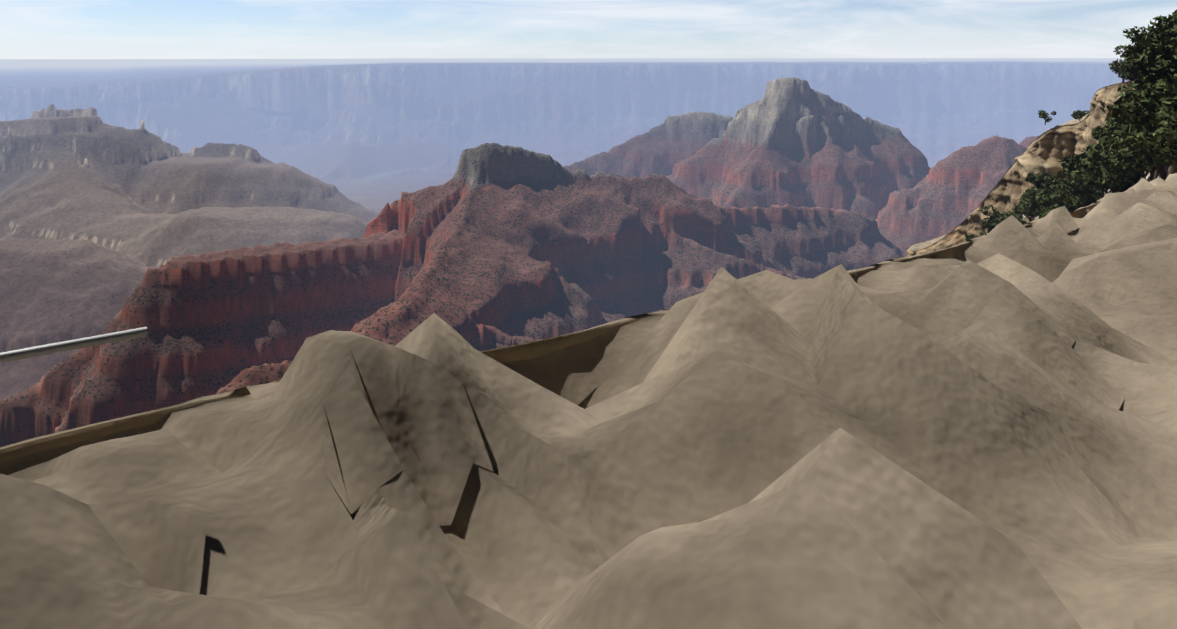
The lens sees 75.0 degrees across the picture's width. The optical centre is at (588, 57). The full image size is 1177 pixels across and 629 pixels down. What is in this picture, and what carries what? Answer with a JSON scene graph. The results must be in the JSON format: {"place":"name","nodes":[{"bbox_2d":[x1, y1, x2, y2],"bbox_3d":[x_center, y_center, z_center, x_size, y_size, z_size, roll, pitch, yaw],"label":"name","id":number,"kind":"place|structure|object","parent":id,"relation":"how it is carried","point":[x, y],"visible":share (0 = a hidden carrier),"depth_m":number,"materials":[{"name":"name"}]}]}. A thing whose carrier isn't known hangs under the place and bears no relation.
{"place":"outdoors","nodes":[
{"label":"outdoors","id":0,"kind":"place"},
{"bbox_2d":[357,173,390,181],"bbox_3d":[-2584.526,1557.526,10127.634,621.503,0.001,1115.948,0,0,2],"label":"colorado river","id":1,"kind":"structure","parent":0,"point":[373,177],"depth_m":9963.36,"materials":[{"name":"liquid"}]},
{"bbox_2d":[0,58,1152,446],"bbox_3d":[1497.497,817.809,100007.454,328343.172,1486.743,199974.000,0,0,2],"label":"canyon terrain","id":2,"kind":"structure","parent":0,"point":[218,226],"depth_m":3609.82,"materials":[{"name":"red stone"}]},
{"bbox_2d":[0,173,1176,628],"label":"rocky ground","id":3,"kind":"structure","parent":0,"point":[978,433],"depth_m":3.75,"materials":[{"name":"beige stone"}]},
{"bbox_2d":[0,327,146,362],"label":"viewpoint railing","id":4,"kind":"object","parent":3,"relation":"on","point":[35,351],"visible":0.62,"depth_m":2.99,"materials":[{"name":"metal"}]},
{"bbox_2d":[1075,150,1140,192],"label":"bush","id":5,"kind":"object","parent":3,"relation":"on","point":[1093,172],"visible":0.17,"depth_m":105.37,"materials":[{"name":"green plant"}]},
{"bbox_2d":[1086,143,1135,192],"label":"bush","id":6,"kind":"object","parent":3,"relation":"on","point":[1115,174],"visible":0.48,"depth_m":102.15,"materials":[{"name":"green plant"}]},
{"bbox_2d":[1099,122,1171,180],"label":"bush","id":7,"kind":"object","parent":3,"relation":"on","point":[1163,159],"visible":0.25,"depth_m":75.25,"materials":[{"name":"green plant"}]},
{"bbox_2d":[1127,102,1176,161],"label":"tree","id":8,"kind":"object","parent":3,"relation":"on","point":[1161,142],"visible":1,"depth_m":57.55,"materials":[{"name":"green plant"}]},
{"bbox_2d":[0,0,1176,58],"label":"sky","id":9,"kind":"structure","parent":0,"point":[29,29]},
{"bbox_2d":[906,80,1134,255],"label":"rim cliff","id":10,"kind":"structure","parent":0,"point":[1045,151],"depth_m":175.20,"materials":[{"name":"beige stone"}]},
{"bbox_2d":[964,232,987,240],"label":"tree","id":11,"kind":"object","parent":10,"relation":"on","point":[969,237],"depth_m":198.60,"materials":[{"name":"green plant"}]},
{"bbox_2d":[979,205,1012,232],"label":"bush","id":12,"kind":"object","parent":10,"relation":"on","point":[992,219],"visible":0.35,"depth_m":189.77,"materials":[{"name":"green plant"}]},
{"bbox_2d":[993,210,1025,227],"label":"tree","id":13,"kind":"object","parent":10,"relation":"on","point":[1006,215],"visible":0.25,"depth_m":183.94,"materials":[{"name":"green plant"}]},
{"bbox_2d":[1005,216,1026,224],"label":"tree","id":14,"kind":"object","parent":10,"relation":"on","point":[1022,222],"depth_m":177.95,"materials":[{"name":"green plant"}]},
{"bbox_2d":[1035,172,1058,189],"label":"tree","id":15,"kind":"object","parent":10,"relation":"on","point":[1047,178],"visible":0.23,"depth_m":163.54,"materials":[{"name":"green plant"}]},
{"bbox_2d":[1038,110,1056,124],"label":"tree","id":16,"kind":"object","parent":10,"relation":"on","point":[1043,115],"visible":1,"depth_m":174.80,"materials":[{"name":"green plant"}]},
{"bbox_2d":[1044,177,1064,189],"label":"tree","id":17,"kind":"object","parent":10,"relation":"on","point":[1055,181],"visible":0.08,"depth_m":157.15,"materials":[{"name":"green plant"}]},
{"bbox_2d":[1058,154,1073,178],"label":"tree","id":18,"kind":"object","parent":10,"relation":"on","point":[1065,164],"visible":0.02,"depth_m":144.02,"materials":[{"name":"green plant"}]},
{"bbox_2d":[1071,110,1088,121],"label":"tree","id":19,"kind":"object","parent":10,"relation":"on","point":[1078,114],"visible":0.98,"depth_m":171.66,"materials":[{"name":"green plant"}]},
{"bbox_2d":[1090,125,1107,151],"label":"tree","id":20,"kind":"object","parent":10,"relation":"on","point":[1097,132],"visible":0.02,"depth_m":128.57,"materials":[{"name":"green plant"}]},
{"bbox_2d":[1098,121,1113,141],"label":"tree","id":21,"kind":"object","parent":10,"relation":"on","point":[1106,130],"visible":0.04,"depth_m":116.44,"materials":[{"name":"green plant"}]},
{"bbox_2d":[1092,117,1120,140],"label":"tree","id":22,"kind":"object","parent":10,"relation":"on","point":[1104,132],"visible":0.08,"depth_m":106.95,"materials":[{"name":"green plant"}]},
{"bbox_2d":[1108,58,1125,81],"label":"tree","id":23,"kind":"object","parent":10,"relation":"on","point":[1115,67],"visible":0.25,"depth_m":136.29,"materials":[{"name":"green plant"}]},
{"bbox_2d":[1113,45,1144,75],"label":"tree","id":24,"kind":"object","parent":10,"relation":"on","point":[1119,47],"visible":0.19,"depth_m":115.62,"materials":[{"name":"green plant"}]},
{"bbox_2d":[1117,62,1141,80],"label":"tree","id":25,"kind":"object","parent":10,"relation":"on","point":[1126,73],"visible":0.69,"depth_m":128.81,"materials":[{"name":"green plant"}]},
{"bbox_2d":[1110,129,1154,180],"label":"bush","id":26,"kind":"object","parent":10,"relation":"on","point":[1152,171],"visible":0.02,"depth_m":87.75,"materials":[{"name":"green plant"}]},
{"bbox_2d":[1121,26,1154,74],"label":"tree","id":27,"kind":"object","parent":10,"relation":"on","point":[1130,33],"visible":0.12,"depth_m":86.52,"materials":[{"name":"green plant"}]},
{"bbox_2d":[1111,120,1166,175],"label":"bush","id":28,"kind":"object","parent":10,"relation":"on","point":[1145,159],"visible":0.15,"depth_m":79.04,"materials":[{"name":"green plant"}]},
{"bbox_2d":[1132,32,1175,64],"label":"tree","id":29,"kind":"object","parent":10,"relation":"on","point":[1142,47],"visible":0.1,"depth_m":78.50,"materials":[{"name":"green plant"}]},
{"bbox_2d":[1148,150,1164,179],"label":"tree","id":30,"kind":"object","parent":10,"relation":"on","point":[1156,174],"visible":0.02,"depth_m":83.76,"materials":[{"name":"green plant"}]},
{"bbox_2d":[1138,14,1176,59],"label":"tree","id":31,"kind":"object","parent":10,"relation":"on","point":[1154,35],"visible":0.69,"depth_m":71.14,"materials":[{"name":"green plant"}]},
{"bbox_2d":[1162,22,1176,58],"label":"tree","id":32,"kind":"object","parent":10,"relation":"on","point":[1171,39],"visible":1,"depth_m":60.81,"materials":[{"name":"green plant"}]},
{"bbox_2d":[987,164,1170,233],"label":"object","id":33,"kind":"structure","parent":0,"point":[1167,167],"depth_m":95.79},
{"bbox_2d":[1011,192,1032,221],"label":"tree","id":34,"kind":"object","parent":33,"relation":"on","point":[1016,207],"visible":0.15,"depth_m":175.89,"materials":[{"name":"green plant"}]},
{"bbox_2d":[1019,191,1037,217],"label":"tree","id":35,"kind":"object","parent":33,"relation":"on","point":[1028,213],"visible":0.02,"depth_m":165.75,"materials":[{"name":"green plant"}]},
{"bbox_2d":[1022,188,1046,217],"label":"tree","id":36,"kind":"object","parent":33,"relation":"on","point":[1036,209],"visible":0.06,"depth_m":158.33,"materials":[{"name":"green plant"}]},
{"bbox_2d":[1025,171,1043,191],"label":"tree","id":37,"kind":"object","parent":33,"relation":"on","point":[1031,178],"visible":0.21,"depth_m":168.73,"materials":[{"name":"green plant"}]},
{"bbox_2d":[1035,191,1066,209],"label":"tree","id":38,"kind":"object","parent":33,"relation":"on","point":[1040,195],"visible":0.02,"depth_m":149.30,"materials":[{"name":"green plant"}]},
{"bbox_2d":[1028,184,1077,216],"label":"bush","id":39,"kind":"object","parent":33,"relation":"on","point":[1045,202],"visible":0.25,"depth_m":142.15,"materials":[{"name":"green plant"}]},
{"bbox_2d":[1058,181,1087,206],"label":"tree","id":40,"kind":"object","parent":33,"relation":"on","point":[1060,187],"visible":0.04,"depth_m":137.40,"materials":[{"name":"green plant"}]},
{"bbox_2d":[1059,179,1104,208],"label":"bush","id":41,"kind":"object","parent":33,"relation":"on","point":[1079,188],"visible":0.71,"depth_m":128.41,"materials":[{"name":"green plant"}]},
{"bbox_2d":[1054,153,1118,197],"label":"bush","id":42,"kind":"object","parent":33,"relation":"on","point":[1074,172],"visible":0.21,"depth_m":114.33,"materials":[{"name":"green plant"}]},
{"bbox_2d":[1083,161,1107,193],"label":"tree","id":43,"kind":"object","parent":33,"relation":"on","point":[1095,189],"visible":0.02,"depth_m":123.95,"materials":[{"name":"green plant"}]},
{"bbox_2d":[1105,137,1148,179],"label":"bush","id":44,"kind":"object","parent":33,"relation":"on","point":[1117,161],"visible":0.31,"depth_m":92.20,"materials":[{"name":"green plant"}]},
{"bbox_2d":[1105,73,1176,172],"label":"tree","id":45,"kind":"object","parent":33,"relation":"on","point":[1119,110],"visible":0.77,"depth_m":61.51,"materials":[{"name":"green plant"}]},
{"bbox_2d":[1111,81,1176,176],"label":"tree","id":46,"kind":"object","parent":33,"relation":"on","point":[1140,96],"visible":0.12,"depth_m":67.36,"materials":[{"name":"green plant"}]},
{"bbox_2d":[1123,40,1176,95],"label":"tree","id":47,"kind":"object","parent":33,"relation":"on","point":[1146,71],"visible":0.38,"depth_m":70.62,"materials":[{"name":"green plant"}]},
{"bbox_2d":[1140,96,1173,131],"bbox_3d":[48.367,5.388,61.346,7.441,7.768,6.630,0,0,43],"label":"tree","id":48,"kind":"object","parent":33,"relation":"on","point":[1160,102],"visible":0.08,"depth_m":62.22,"materials":[{"name":"green plant"}]},
{"bbox_2d":[1161,54,1176,83],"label":"tree","id":49,"kind":"object","parent":33,"relation":"on","point":[1172,61],"visible":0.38,"depth_m":68.06,"materials":[{"name":"green plant"}]}
]}

